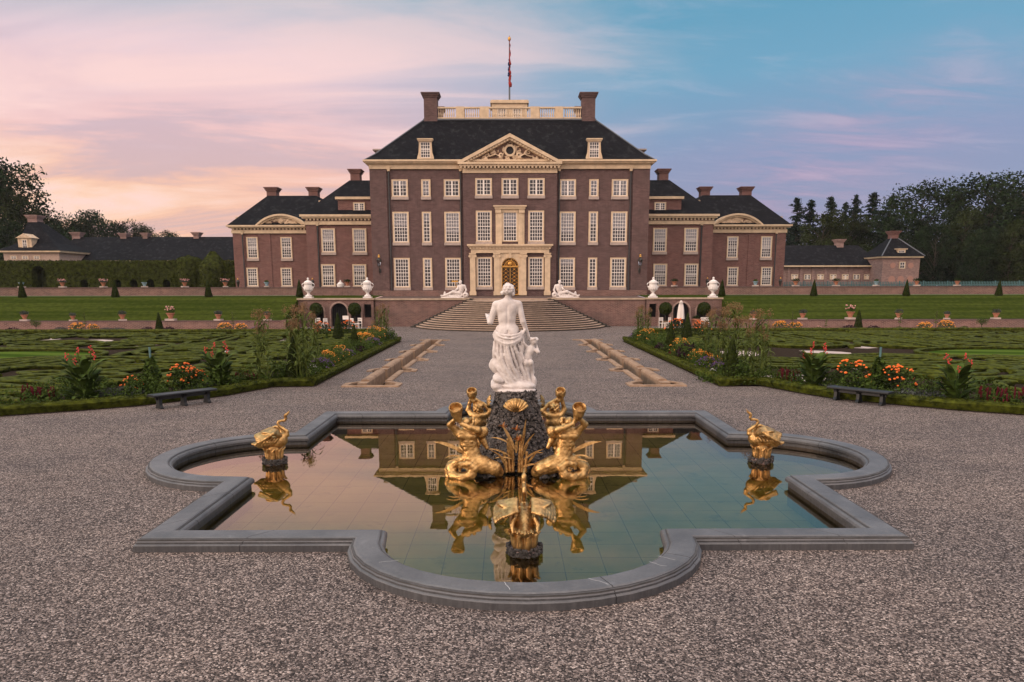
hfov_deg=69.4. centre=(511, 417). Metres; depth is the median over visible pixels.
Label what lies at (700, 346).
green shrub
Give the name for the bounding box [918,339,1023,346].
box hedge
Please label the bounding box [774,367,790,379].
amaranth
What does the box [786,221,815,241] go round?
broadleaf tree
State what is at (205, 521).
pond rim
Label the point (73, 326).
coneflower
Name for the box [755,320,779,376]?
tall millet
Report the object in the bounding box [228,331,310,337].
box hedge
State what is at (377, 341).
aster
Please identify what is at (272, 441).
gilded swan
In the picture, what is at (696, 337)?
box hedge
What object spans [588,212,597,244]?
window
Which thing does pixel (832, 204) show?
conifer tree
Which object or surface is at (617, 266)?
window
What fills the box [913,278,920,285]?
leafy pot
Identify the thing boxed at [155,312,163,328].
topiary cone
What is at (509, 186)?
window
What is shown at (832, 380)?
green shrub
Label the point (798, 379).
strap leaf plant
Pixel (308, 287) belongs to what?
garden urn
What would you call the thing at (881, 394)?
garden bench
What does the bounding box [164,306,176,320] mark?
flower pot
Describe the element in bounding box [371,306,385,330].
tall millet
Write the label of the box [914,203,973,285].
broadleaf tree
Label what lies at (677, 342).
helenium
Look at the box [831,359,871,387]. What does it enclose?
dahlia
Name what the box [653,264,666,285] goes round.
window
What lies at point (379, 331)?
helenium
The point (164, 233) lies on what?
broadleaf tree
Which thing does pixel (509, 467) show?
gilded reeds
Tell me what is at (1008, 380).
box hedge
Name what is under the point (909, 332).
box hedge
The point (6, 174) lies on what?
broadleaf tree
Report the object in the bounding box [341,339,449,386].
stone rill
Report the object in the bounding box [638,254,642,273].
wall lantern
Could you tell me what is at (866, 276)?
window
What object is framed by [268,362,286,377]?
green shrub
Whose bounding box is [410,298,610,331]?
stone staircase
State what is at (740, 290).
wall
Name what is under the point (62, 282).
flower pot
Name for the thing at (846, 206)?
conifer tree
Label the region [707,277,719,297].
garden urn
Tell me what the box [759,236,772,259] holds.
window
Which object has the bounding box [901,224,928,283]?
broadleaf tree
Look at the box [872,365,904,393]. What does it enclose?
dahlia
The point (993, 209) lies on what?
broadleaf tree
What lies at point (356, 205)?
window
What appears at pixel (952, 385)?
canna
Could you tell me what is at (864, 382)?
green shrub
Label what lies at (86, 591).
gravel ground
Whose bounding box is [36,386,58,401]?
amaranth
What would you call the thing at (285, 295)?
path
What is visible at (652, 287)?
garden urn
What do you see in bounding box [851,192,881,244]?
conifer tree
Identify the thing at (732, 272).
window
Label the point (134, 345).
box hedge
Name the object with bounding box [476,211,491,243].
window
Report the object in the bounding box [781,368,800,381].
amaranth
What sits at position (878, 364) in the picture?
climbing bean
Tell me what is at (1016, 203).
broadleaf tree
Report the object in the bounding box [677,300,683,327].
parasol
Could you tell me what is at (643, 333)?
helenium
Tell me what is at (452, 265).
window
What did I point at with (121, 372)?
box hedge
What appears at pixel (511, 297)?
terrace
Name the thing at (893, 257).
gate pavilion
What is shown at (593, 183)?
window
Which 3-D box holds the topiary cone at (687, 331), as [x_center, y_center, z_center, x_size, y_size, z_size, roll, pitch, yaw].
[12.939,-6.750,54.560,0.912,1.981,0.931,6,12,30]
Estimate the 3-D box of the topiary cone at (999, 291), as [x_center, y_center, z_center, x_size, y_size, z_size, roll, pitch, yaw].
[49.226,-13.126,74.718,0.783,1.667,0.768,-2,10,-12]
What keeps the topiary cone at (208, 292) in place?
on the lawn at (341, 296)
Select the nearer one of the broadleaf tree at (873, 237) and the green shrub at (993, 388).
the green shrub at (993, 388)
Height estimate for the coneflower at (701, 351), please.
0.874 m
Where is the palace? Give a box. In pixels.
[362,35,656,295]
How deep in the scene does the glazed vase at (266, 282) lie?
79.47 m
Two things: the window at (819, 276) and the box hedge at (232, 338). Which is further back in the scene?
the window at (819, 276)
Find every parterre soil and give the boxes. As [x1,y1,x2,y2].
[0,335,321,400]
[704,333,1023,401]
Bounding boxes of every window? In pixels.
[21,239,27,247]
[246,237,258,260]
[246,268,258,286]
[280,237,292,260]
[280,268,292,286]
[321,228,335,254]
[321,264,335,286]
[352,228,367,254]
[352,264,366,286]
[353,202,364,209]
[391,179,408,199]
[392,212,409,244]
[394,258,410,289]
[421,179,430,199]
[422,212,431,244]
[423,258,432,289]
[443,179,459,199]
[444,212,460,244]
[445,258,460,289]
[475,178,492,198]
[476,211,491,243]
[476,257,492,289]
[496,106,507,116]
[501,178,518,198]
[502,213,517,241]
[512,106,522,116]
[527,178,544,198]
[528,211,544,243]
[528,257,543,288]
[559,212,575,244]
[559,258,574,289]
[560,179,575,199]
[587,258,596,289]
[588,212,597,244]
[589,179,598,199]
[609,258,625,289]
[610,211,627,244]
[611,179,627,199]
[652,228,666,254]
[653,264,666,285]
[654,202,665,209]
[683,228,697,253]
[684,264,698,285]
[726,236,738,259]
[726,267,738,285]
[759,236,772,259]
[760,267,771,285]
[791,274,797,279]
[804,274,810,279]
[817,274,823,279]
[829,274,836,279]
[842,274,848,279]
[853,274,859,279]
[864,274,868,279]
[899,262,905,268]
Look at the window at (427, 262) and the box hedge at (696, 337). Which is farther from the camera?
the window at (427, 262)
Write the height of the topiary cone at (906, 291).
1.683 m
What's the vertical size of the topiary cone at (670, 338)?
1.917 m
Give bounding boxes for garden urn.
[302,278,314,297]
[361,278,373,297]
[647,277,659,297]
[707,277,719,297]
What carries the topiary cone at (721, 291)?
on the lawn at (645, 296)
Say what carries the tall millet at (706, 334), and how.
on the flower bed at (804, 393)
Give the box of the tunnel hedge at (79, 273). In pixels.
[0,259,235,287]
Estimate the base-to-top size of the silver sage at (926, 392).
0.532 m
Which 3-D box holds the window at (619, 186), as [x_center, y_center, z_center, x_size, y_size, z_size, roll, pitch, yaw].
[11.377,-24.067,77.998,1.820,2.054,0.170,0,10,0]
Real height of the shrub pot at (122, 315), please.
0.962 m
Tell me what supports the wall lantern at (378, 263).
attached to the palace
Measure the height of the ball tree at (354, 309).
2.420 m
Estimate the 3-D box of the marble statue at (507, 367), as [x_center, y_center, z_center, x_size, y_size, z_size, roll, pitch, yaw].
[0.011,-1.724,15.975,1.185,2.346,0.716,0,10,0]
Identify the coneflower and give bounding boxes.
[29,320,41,326]
[68,322,85,328]
[86,324,98,328]
[218,322,232,328]
[234,323,247,328]
[357,332,370,343]
[694,350,712,358]
[772,320,788,327]
[788,322,802,327]
[916,322,932,327]
[937,320,955,327]
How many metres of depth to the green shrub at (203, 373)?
28.52 m
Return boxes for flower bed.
[2,341,399,415]
[625,342,1023,414]
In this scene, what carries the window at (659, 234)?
in the palace wing at (680, 232)
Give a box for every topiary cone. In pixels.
[18,279,26,297]
[111,280,119,296]
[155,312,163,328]
[204,279,212,296]
[284,336,304,377]
[296,280,303,296]
[332,313,343,338]
[350,324,359,344]
[663,322,675,352]
[681,313,692,337]
[718,279,725,295]
[721,336,739,376]
[810,279,817,295]
[854,309,862,327]
[902,279,910,295]
[994,279,1002,295]
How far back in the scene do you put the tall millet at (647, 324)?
52.23 m
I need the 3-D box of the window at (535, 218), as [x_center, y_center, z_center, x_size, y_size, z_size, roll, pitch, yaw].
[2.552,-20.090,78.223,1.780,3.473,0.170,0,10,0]
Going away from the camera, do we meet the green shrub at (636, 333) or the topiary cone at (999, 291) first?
the green shrub at (636, 333)
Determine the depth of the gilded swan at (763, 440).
16.30 m
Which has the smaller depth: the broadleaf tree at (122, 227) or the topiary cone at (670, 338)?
the topiary cone at (670, 338)
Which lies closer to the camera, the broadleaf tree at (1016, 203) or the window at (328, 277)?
the window at (328, 277)
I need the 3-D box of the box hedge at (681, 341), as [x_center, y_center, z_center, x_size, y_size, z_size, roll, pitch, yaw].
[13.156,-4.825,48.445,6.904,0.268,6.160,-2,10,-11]
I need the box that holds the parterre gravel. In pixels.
[720,346,876,380]
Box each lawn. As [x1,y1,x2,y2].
[0,295,382,297]
[638,294,1023,297]
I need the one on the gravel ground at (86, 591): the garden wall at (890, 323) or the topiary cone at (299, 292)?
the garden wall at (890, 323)
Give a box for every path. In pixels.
[269,295,313,295]
[826,294,993,294]
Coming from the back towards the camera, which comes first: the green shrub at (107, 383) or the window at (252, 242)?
the window at (252, 242)
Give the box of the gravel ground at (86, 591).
[0,325,1023,681]
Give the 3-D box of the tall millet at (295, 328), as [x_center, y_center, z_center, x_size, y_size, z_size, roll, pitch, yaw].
[-8.315,-2.935,29.121,1.699,3.290,1.871,-6,11,-29]
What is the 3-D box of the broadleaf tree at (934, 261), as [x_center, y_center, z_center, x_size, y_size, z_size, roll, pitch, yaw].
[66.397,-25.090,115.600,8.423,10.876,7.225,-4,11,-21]
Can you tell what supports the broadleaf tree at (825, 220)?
on the park ground
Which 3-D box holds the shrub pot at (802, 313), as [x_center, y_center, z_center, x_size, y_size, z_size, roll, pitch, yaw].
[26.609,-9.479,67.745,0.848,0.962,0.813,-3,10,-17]
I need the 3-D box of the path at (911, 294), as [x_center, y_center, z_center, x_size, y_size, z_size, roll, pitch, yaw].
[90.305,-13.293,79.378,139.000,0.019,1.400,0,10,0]
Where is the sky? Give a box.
[0,0,1023,297]
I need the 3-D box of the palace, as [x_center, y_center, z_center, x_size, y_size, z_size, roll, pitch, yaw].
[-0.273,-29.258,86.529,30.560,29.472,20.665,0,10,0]
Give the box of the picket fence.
[783,281,1023,285]
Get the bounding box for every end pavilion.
[226,187,322,286]
[696,186,792,285]
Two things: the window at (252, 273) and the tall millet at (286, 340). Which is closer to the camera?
the tall millet at (286, 340)
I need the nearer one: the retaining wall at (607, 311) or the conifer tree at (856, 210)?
the retaining wall at (607, 311)
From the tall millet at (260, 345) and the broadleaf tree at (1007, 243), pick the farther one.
the broadleaf tree at (1007, 243)
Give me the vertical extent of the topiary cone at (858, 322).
1.893 m
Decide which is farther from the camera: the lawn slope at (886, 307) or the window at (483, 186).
the window at (483, 186)
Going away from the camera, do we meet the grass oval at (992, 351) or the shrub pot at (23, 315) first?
the grass oval at (992, 351)
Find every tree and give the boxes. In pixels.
[0,157,80,257]
[0,180,24,240]
[0,188,49,256]
[0,218,23,260]
[49,213,74,229]
[63,226,86,238]
[65,215,96,236]
[67,209,121,236]
[84,218,118,236]
[110,218,143,236]
[129,222,158,236]
[155,230,180,236]
[309,303,322,325]
[348,302,360,326]
[659,302,671,326]
[697,302,710,324]
[785,197,807,244]
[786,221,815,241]
[797,208,852,244]
[800,199,818,244]
[812,197,843,243]
[826,213,873,251]
[841,201,852,235]
[848,194,863,237]
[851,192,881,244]
[851,212,909,248]
[861,176,972,283]
[871,195,902,241]
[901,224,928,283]
[912,221,960,285]
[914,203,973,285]
[916,170,1023,285]
[931,206,995,285]
[951,227,1000,285]
[972,168,1023,264]
[975,180,1023,285]
[976,317,988,326]
[983,219,1023,285]
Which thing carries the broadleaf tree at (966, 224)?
on the park ground
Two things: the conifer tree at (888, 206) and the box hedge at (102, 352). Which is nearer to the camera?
the box hedge at (102, 352)
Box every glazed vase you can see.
[141,280,147,286]
[264,280,269,286]
[752,279,758,285]
[873,279,878,285]
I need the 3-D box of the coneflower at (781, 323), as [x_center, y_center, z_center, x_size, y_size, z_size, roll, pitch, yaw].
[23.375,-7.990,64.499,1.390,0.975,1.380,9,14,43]
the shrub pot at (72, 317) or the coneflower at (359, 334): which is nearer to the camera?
the coneflower at (359, 334)
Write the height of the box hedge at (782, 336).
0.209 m
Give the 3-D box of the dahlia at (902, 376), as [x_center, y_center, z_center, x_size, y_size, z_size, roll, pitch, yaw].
[13.467,-1.274,25.685,1.072,1.171,1.076,1,10,6]
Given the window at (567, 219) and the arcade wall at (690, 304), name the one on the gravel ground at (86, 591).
the arcade wall at (690, 304)
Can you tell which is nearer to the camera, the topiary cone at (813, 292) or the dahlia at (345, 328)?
the dahlia at (345, 328)
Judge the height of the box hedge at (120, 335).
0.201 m
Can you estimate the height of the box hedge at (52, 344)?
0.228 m
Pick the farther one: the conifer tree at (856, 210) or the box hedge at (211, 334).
the conifer tree at (856, 210)
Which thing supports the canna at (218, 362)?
on the flower bed at (223, 395)
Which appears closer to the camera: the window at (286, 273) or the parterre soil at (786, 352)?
the parterre soil at (786, 352)
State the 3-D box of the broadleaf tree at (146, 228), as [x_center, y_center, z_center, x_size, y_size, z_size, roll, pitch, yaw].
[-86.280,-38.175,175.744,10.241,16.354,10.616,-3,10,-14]
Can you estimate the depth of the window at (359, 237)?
85.62 m
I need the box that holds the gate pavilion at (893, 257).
[863,231,925,285]
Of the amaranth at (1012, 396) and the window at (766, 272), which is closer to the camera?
the amaranth at (1012, 396)
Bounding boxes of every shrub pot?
[19,310,29,320]
[68,313,76,320]
[117,310,126,320]
[214,310,223,320]
[263,311,271,320]
[797,309,807,319]
[894,309,903,318]
[943,311,949,318]
[990,309,1000,318]
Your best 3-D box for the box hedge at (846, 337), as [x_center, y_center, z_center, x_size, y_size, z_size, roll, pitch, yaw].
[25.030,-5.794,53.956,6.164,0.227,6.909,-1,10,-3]
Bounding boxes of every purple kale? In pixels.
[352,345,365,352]
[654,341,664,349]
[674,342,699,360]
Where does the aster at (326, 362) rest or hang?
on the flower bed at (223, 395)
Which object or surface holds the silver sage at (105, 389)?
on the flower bed at (223, 395)
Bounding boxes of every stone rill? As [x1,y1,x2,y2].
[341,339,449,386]
[572,338,686,386]
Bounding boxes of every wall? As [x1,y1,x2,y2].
[0,287,370,295]
[0,318,302,329]
[297,298,374,326]
[375,298,645,326]
[646,297,723,325]
[649,286,1023,294]
[717,317,1023,327]
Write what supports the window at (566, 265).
in the palace
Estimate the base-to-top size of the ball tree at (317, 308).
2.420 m
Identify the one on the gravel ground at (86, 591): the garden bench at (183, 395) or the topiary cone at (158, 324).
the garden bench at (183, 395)
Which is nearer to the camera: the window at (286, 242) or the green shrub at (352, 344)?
the green shrub at (352, 344)
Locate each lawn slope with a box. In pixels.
[0,297,299,320]
[721,296,1023,318]
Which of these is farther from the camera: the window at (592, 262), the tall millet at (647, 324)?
the window at (592, 262)
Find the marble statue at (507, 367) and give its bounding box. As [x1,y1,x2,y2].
[485,283,539,391]
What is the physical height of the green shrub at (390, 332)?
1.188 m
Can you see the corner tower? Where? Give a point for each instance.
(39, 239)
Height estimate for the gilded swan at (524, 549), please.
1.658 m
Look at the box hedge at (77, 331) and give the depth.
61.64 m
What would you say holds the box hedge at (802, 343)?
on the parterre soil at (786, 352)
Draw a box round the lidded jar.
[337,280,343,286]
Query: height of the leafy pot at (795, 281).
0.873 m
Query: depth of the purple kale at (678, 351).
37.47 m
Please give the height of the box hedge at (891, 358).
0.242 m
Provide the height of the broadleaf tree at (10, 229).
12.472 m
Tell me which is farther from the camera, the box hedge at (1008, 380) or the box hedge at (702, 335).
the box hedge at (702, 335)
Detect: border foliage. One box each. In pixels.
[0,328,393,404]
[630,329,1023,402]
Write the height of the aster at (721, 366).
0.652 m
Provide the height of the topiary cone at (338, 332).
2.005 m
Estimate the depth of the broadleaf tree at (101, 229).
169.14 m
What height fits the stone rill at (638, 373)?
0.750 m
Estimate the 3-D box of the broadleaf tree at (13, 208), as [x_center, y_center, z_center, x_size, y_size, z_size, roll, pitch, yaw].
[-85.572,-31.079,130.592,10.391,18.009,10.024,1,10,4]
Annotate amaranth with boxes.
[18,384,40,402]
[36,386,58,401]
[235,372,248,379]
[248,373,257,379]
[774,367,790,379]
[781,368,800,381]
[978,386,1002,401]
[998,387,1023,402]
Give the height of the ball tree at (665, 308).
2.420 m
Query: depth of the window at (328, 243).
85.60 m
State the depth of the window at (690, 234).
85.81 m
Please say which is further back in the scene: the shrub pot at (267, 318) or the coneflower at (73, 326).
the shrub pot at (267, 318)
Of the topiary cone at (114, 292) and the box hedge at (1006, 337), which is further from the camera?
the topiary cone at (114, 292)
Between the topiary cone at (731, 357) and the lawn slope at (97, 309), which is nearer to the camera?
the topiary cone at (731, 357)
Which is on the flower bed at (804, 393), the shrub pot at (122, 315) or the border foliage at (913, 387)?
the border foliage at (913, 387)
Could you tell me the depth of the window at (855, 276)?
116.17 m
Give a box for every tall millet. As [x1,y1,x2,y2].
[245,308,283,378]
[275,304,311,363]
[280,321,291,356]
[282,302,323,376]
[308,310,328,366]
[370,321,376,341]
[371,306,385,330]
[378,303,394,332]
[634,304,646,329]
[639,307,652,338]
[697,308,720,359]
[705,307,737,367]
[717,302,747,357]
[736,308,777,376]
[736,315,752,370]
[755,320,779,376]
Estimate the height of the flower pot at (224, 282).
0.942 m
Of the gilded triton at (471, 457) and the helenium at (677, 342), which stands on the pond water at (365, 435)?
the gilded triton at (471, 457)
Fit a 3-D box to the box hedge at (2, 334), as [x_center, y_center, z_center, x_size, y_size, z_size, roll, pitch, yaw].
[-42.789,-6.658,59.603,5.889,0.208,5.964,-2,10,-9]
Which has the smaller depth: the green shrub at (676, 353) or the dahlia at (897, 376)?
the dahlia at (897, 376)
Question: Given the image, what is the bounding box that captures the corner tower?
[0,215,90,260]
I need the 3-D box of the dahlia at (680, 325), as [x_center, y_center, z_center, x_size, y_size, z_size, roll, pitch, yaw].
[12.736,-6.955,57.162,1.803,1.478,1.811,-5,11,-27]
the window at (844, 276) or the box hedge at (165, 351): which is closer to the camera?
the box hedge at (165, 351)
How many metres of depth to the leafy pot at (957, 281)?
79.88 m
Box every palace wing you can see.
[299,169,372,294]
[647,168,719,293]
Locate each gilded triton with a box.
[435,402,503,482]
[457,387,490,453]
[531,402,600,481]
[540,387,575,452]
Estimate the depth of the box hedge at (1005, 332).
60.61 m
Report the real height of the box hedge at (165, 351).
0.258 m
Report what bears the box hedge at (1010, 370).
on the parterre soil at (786, 352)
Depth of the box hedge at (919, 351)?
44.52 m
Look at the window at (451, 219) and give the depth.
78.63 m
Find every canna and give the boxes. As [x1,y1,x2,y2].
[56,345,111,398]
[198,341,237,386]
[797,341,835,385]
[934,353,982,400]
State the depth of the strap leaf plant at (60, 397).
24.03 m
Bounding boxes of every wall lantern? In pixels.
[376,254,381,272]
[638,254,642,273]
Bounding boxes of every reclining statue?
[440,280,467,297]
[552,280,579,297]
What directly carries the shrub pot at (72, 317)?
on the garden wall at (197, 324)
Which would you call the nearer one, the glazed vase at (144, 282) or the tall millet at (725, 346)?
the tall millet at (725, 346)
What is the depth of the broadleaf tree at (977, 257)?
109.04 m
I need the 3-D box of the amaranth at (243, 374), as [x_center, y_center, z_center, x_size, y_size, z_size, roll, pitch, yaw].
[-10.704,-1.573,29.276,0.564,0.615,0.584,0,10,-1]
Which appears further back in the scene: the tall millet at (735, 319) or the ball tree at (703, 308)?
the ball tree at (703, 308)
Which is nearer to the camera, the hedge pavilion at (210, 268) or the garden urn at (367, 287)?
the garden urn at (367, 287)
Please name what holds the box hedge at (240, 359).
on the parterre soil at (13, 373)
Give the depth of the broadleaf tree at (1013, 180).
144.31 m
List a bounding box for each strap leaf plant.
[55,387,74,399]
[790,374,805,382]
[956,390,992,399]
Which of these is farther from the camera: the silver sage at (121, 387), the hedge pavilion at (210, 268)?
the hedge pavilion at (210, 268)
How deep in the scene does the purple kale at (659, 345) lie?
42.75 m
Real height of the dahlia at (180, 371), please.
1.090 m
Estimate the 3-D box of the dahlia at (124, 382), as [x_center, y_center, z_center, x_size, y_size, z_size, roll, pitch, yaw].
[-13.450,-1.116,26.191,0.775,0.763,0.779,0,10,0]
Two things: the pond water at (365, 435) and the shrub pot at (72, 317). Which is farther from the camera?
the shrub pot at (72, 317)
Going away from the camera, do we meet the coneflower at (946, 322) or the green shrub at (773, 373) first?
the green shrub at (773, 373)
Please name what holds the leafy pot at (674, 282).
on the wall at (740, 290)
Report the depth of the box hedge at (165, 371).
32.91 m
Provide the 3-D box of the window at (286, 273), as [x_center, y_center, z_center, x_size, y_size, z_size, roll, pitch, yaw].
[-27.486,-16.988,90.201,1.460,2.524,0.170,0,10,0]
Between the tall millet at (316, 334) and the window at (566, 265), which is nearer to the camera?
the tall millet at (316, 334)
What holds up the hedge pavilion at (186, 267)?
on the park ground
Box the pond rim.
[133,400,913,611]
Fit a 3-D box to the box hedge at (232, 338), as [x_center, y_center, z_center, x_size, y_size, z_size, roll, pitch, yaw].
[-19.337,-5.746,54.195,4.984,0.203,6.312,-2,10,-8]
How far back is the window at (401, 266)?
79.44 m
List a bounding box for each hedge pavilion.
[175,254,200,286]
[197,251,224,286]
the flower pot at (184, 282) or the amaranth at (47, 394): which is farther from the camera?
the flower pot at (184, 282)
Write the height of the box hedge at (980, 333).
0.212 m
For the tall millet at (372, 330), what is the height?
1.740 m
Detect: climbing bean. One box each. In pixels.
[138,347,167,393]
[865,347,890,389]
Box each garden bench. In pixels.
[147,387,216,408]
[827,385,894,405]
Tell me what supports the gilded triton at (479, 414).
on the pond water at (365, 435)
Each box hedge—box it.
[0,329,376,334]
[0,332,23,336]
[0,336,49,341]
[0,340,106,347]
[0,348,108,360]
[0,355,96,370]
[0,365,142,381]
[0,367,10,376]
[0,379,119,403]
[5,333,92,338]
[36,355,215,369]
[64,341,191,349]
[77,332,170,338]
[106,336,220,342]
[107,364,283,386]
[110,346,249,356]
[150,331,244,336]
[157,340,279,348]
[194,356,286,367]
[208,336,282,341]
[227,346,333,358]
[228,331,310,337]
[258,340,345,347]
[280,336,362,341]
[298,331,373,337]
[637,331,703,337]
[639,327,1023,332]
[665,335,726,340]
[676,339,756,349]
[710,331,793,336]
[721,356,854,368]
[739,334,812,339]
[751,339,861,348]
[782,330,863,335]
[798,334,916,341]
[807,353,978,364]
[845,330,949,334]
[853,339,959,349]
[855,364,1023,379]
[873,334,995,340]
[913,346,1023,359]
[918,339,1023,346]
[934,330,1023,336]
[942,354,1023,366]
[965,375,1023,398]
[967,334,1023,340]
[990,330,1023,333]
[1006,365,1023,373]
[1009,339,1023,341]
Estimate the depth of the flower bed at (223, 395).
27.44 m
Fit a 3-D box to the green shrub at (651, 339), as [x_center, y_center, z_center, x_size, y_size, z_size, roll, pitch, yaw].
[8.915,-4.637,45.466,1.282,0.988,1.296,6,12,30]
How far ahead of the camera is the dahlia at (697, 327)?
57.75 m
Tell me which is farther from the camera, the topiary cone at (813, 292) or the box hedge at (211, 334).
the topiary cone at (813, 292)
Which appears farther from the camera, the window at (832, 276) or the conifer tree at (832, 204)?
the conifer tree at (832, 204)
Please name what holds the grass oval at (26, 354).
on the parterre soil at (13, 373)
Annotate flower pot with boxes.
[57,279,66,286]
[98,279,107,286]
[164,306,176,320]
[180,278,188,286]
[220,278,229,286]
[845,304,855,318]
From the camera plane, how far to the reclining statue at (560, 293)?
73.19 m
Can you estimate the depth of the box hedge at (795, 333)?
59.48 m
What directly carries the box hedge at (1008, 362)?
on the parterre soil at (786, 352)
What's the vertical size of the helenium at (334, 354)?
0.856 m
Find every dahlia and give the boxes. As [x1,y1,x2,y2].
[119,375,143,389]
[167,362,197,389]
[183,367,207,387]
[312,321,331,334]
[341,320,357,332]
[664,318,683,334]
[691,320,711,335]
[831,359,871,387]
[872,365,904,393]
[885,364,917,389]
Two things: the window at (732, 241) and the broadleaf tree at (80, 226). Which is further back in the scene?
the broadleaf tree at (80, 226)
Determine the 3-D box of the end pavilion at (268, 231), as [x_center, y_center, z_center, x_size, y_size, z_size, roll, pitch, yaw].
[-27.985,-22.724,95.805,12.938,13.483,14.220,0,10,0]
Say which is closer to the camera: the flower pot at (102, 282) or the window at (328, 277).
the flower pot at (102, 282)
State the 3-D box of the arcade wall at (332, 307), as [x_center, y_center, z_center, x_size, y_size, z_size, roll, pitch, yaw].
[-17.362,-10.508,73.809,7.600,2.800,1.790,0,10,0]
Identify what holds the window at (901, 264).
in the gate pavilion at (893, 257)
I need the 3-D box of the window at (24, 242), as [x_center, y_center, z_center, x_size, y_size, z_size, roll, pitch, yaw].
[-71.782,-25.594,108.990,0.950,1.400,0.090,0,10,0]
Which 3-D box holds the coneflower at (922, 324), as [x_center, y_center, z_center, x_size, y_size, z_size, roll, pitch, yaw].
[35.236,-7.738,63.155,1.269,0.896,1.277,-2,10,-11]
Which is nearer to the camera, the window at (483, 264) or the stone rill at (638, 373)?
the stone rill at (638, 373)
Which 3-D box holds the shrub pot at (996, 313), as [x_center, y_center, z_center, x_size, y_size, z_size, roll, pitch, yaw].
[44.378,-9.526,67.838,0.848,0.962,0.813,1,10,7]
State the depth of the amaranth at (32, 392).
23.88 m
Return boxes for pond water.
[185,409,855,461]
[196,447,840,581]
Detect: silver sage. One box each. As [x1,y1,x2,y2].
[95,387,127,397]
[103,386,145,395]
[893,388,932,396]
[903,388,945,397]
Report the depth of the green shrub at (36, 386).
24.97 m
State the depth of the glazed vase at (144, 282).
79.42 m
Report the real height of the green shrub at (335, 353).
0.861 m
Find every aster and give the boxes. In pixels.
[309,357,333,368]
[366,337,381,346]
[696,356,720,370]
[710,361,723,371]
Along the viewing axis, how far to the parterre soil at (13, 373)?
45.81 m
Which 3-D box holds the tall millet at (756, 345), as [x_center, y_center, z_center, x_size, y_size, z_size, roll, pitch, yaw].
[9.681,-2.851,29.260,1.714,3.014,1.557,0,10,2]
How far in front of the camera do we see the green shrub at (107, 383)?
25.90 m
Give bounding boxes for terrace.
[374,296,645,325]
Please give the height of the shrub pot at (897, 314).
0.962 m
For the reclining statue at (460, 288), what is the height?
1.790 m
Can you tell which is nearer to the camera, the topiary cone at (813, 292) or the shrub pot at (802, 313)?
the shrub pot at (802, 313)
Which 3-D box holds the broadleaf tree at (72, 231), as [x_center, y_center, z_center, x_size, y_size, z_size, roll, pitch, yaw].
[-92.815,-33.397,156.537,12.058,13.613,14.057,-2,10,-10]
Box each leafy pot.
[343,279,350,286]
[670,278,677,285]
[792,278,799,285]
[832,278,839,285]
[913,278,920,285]
[953,278,961,285]
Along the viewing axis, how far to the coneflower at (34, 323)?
64.34 m
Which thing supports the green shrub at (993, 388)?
on the flower bed at (804, 393)
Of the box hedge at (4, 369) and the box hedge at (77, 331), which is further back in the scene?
the box hedge at (77, 331)
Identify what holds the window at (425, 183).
in the palace
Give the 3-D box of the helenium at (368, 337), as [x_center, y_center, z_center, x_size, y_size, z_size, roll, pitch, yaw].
[-8.979,-4.789,46.316,1.076,1.041,1.075,-1,10,-7]
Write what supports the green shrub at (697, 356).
on the flower bed at (804, 393)
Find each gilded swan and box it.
[251,410,289,481]
[493,469,556,581]
[746,409,783,480]
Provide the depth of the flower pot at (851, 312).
67.55 m
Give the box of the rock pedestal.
[474,388,555,488]
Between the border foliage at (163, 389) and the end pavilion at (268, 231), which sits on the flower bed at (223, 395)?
the border foliage at (163, 389)
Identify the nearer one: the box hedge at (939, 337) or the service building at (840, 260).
the box hedge at (939, 337)
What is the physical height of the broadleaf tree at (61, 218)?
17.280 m
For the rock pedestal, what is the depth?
15.80 m
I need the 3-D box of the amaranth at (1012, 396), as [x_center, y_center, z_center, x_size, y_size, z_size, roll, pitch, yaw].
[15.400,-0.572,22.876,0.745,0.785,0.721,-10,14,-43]
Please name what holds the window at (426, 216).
in the palace
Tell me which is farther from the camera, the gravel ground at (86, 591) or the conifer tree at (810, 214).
the conifer tree at (810, 214)
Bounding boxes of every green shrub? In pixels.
[21,382,49,397]
[58,379,82,397]
[96,376,117,393]
[127,371,159,391]
[194,369,213,382]
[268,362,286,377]
[324,349,342,362]
[337,339,357,353]
[361,342,373,349]
[376,327,397,341]
[632,328,654,342]
[646,335,665,346]
[672,343,689,357]
[690,352,708,363]
[695,340,718,357]
[739,360,755,375]
[757,366,779,378]
[813,371,840,386]
[850,374,878,388]
[919,378,944,394]
[983,383,1017,399]
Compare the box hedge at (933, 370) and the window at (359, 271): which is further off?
the window at (359, 271)
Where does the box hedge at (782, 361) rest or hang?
on the parterre soil at (786, 352)
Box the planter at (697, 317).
[691,315,700,327]
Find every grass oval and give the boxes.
[0,351,93,357]
[929,349,1023,354]
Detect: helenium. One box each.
[323,351,338,365]
[331,345,350,358]
[361,333,375,343]
[365,325,384,343]
[637,328,656,343]
[669,338,689,350]
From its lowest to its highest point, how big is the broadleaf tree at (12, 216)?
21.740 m
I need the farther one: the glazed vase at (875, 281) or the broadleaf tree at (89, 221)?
the broadleaf tree at (89, 221)
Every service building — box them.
[69,232,233,260]
[783,239,871,285]
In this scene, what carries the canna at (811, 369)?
on the flower bed at (804, 393)
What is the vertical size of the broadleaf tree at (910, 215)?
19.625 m
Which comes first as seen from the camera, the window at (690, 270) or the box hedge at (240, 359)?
the box hedge at (240, 359)
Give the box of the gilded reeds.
[491,420,542,472]

